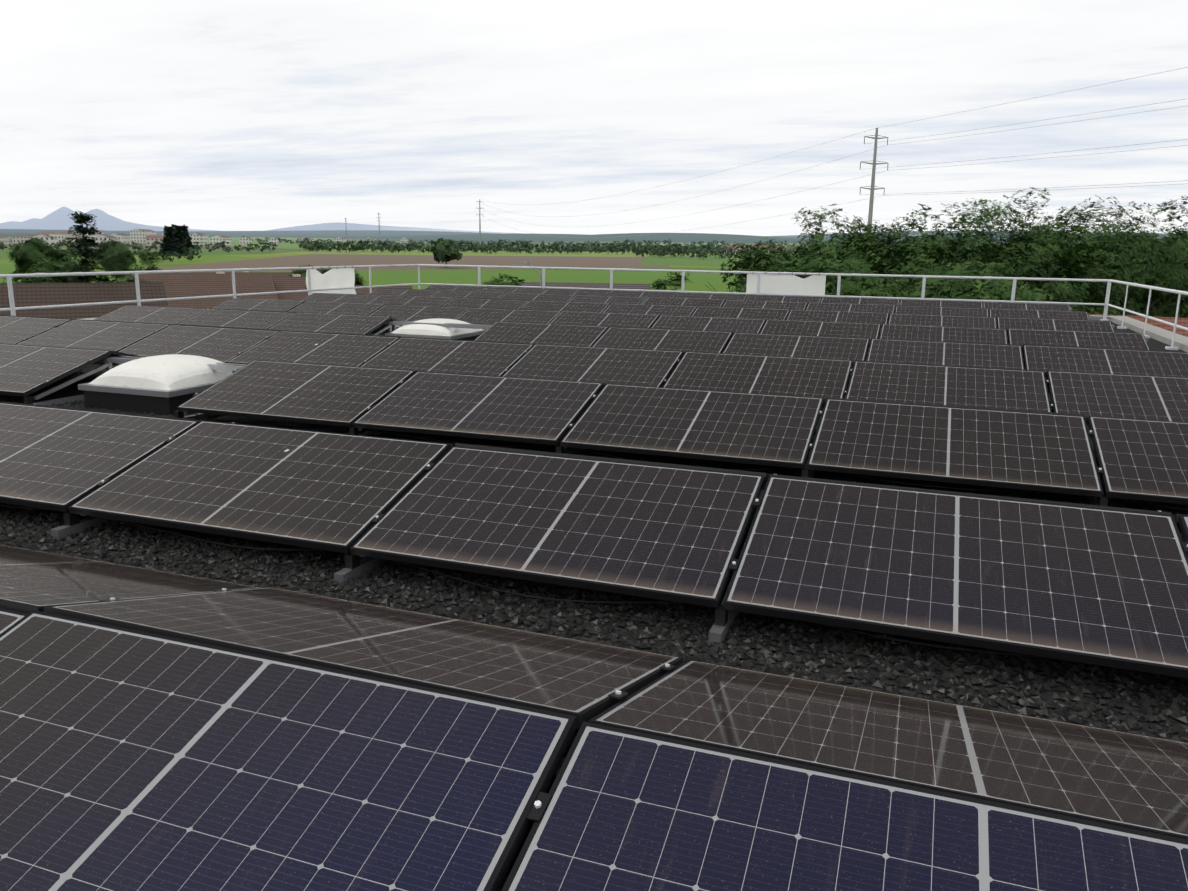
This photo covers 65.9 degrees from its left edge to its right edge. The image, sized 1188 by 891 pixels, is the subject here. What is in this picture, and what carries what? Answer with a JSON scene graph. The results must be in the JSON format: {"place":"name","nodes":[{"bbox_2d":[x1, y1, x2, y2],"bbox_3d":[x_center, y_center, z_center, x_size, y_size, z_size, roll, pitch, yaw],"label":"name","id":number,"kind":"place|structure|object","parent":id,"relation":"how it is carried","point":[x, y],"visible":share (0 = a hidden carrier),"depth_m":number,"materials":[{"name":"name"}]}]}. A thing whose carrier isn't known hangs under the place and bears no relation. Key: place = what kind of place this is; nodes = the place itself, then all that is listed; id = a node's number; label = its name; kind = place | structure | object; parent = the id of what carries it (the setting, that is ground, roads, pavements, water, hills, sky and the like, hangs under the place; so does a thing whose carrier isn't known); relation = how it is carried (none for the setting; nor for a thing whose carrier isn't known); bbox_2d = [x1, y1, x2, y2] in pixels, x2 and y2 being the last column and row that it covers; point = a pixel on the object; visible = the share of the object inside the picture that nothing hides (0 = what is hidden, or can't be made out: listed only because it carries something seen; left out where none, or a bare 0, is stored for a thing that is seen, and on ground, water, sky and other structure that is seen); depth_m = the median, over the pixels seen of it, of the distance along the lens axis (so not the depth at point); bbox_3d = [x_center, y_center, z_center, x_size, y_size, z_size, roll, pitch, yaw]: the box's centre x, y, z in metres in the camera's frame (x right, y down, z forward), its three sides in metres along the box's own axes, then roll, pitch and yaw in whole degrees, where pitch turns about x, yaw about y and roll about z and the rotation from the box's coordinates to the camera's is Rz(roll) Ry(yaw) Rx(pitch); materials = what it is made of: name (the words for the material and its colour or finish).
{"place":"outdoors","nodes":[
{"label":"outdoors","id":0,"kind":"place"},
{"bbox_2d":[0,206,524,233],"bbox_3d":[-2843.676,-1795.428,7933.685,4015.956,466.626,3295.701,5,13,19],"label":"mountains","id":1,"kind":"structure","parent":0,"point":[59,219],"depth_m":7787.01,"materials":[{"name":"stone"}]},
{"bbox_2d":[0,187,1187,317],"bbox_3d":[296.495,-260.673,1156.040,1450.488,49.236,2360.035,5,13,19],"label":"tree","id":2,"kind":"object","parent":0,"point":[1106,255],"depth_m":60.10,"materials":[{"name":"green plant"}]},
{"bbox_2d":[0,229,1187,293],"bbox_3d":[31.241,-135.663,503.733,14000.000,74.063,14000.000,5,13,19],"label":"terrain","id":3,"kind":"structure","parent":0,"point":[286,254],"depth_m":406.49,"materials":[{"name":"green plant"}]},
{"bbox_2d":[60,211,196,282],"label":"conifer trees","id":4,"kind":"object","parent":3,"relation":"on","point":[176,238],"visible":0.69,"depth_m":53.31,"materials":[{"name":"green plant"}]},
{"bbox_2d":[0,315,1187,890],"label":"roof","id":5,"kind":"structure","parent":3,"relation":"on","point":[1158,339],"depth_m":4.08,"materials":[{"name":"gravel"}]},
{"bbox_2d":[78,354,233,414],"bbox_3d":[-4.037,-0.632,8.755,1.060,0.452,1.160,5,13,19],"label":"skylight","id":6,"kind":"object","parent":5,"relation":"on","point":[168,384],"visible":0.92,"depth_m":8.33,"materials":[{"name":"plastic"}]},
{"bbox_2d":[385,318,484,339],"bbox_3d":[-2.379,-1.722,13.974,1.110,0.412,1.210,5,13,19],"label":"skylight","id":7,"kind":"object","parent":5,"relation":"on","point":[425,331],"visible":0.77,"depth_m":13.55,"materials":[{"name":"plastic"}]},
{"bbox_2d":[0,364,1187,741],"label":"gravel stones","id":8,"kind":"object","parent":5,"relation":"on","point":[1044,700],"visible":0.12,"depth_m":3.75,"materials":[{"name":"grey gravel"}]},
{"bbox_2d":[0,299,1187,821],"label":"mounting brackets","id":9,"kind":"object","parent":5,"relation":"on","point":[356,565],"visible":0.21,"depth_m":4.86,"materials":[{"name":"metal"}]},
{"bbox_2d":[0,285,1187,890],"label":"solar panels","id":10,"kind":"object","parent":9,"relation":"on","point":[166,731],"visible":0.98,"depth_m":3.51,"materials":[{"name":"black glass"}]},
{"bbox_2d":[0,264,1187,349],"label":"railing","id":11,"kind":"object","parent":5,"relation":"on","point":[138,301],"visible":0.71,"depth_m":21.61,"materials":[{"name":"silver metal"}]},
{"bbox_2d":[306,266,355,294],"bbox_3d":[-6.631,-4.113,23.192,0.158,0.856,2.000,5,13,19],"label":"ventilation unit","id":12,"kind":"object","parent":11,"relation":"attached to","point":[338,277],"visible":0.67,"depth_m":23.27,"materials":[{"name":"white metal"}]},
{"bbox_2d":[746,272,825,294],"bbox_3d":[4.891,-3.960,23.461,2.000,0.956,0.124,5,13,19],"label":"ventilation unit","id":13,"kind":"object","parent":11,"relation":"attached to","point":[788,284],"visible":0.46,"depth_m":23.45,"materials":[{"name":"white metal"}]},
{"bbox_2d":[0,229,1187,336],"bbox_3d":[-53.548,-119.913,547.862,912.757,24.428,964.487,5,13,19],"label":"houses","id":14,"kind":"structure","parent":3,"relation":"on","point":[171,285],"depth_m":75.92,"materials":[{"name":"brown tile"}]},
{"bbox_2d":[344,128,887,286],"bbox_3d":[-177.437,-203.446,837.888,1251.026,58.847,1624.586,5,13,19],"label":"transmission towers","id":15,"kind":"structure","parent":3,"relation":"on","point":[872,188],"depth_m":169.86,"materials":[{"name":"metal"}]},
{"bbox_2d":[483,67,1187,237],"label":"wires","id":16,"kind":"object","parent":15,"relation":"hanging from","point":[936,163],"visible":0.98,"depth_m":141.56,"materials":[{"name":"grey metal"}]},
{"bbox_2d":[0,0,1187,235],"label":"sky","id":17,"kind":"structure","parent":0,"point":[218,115],"materials":[{"name":"white"}]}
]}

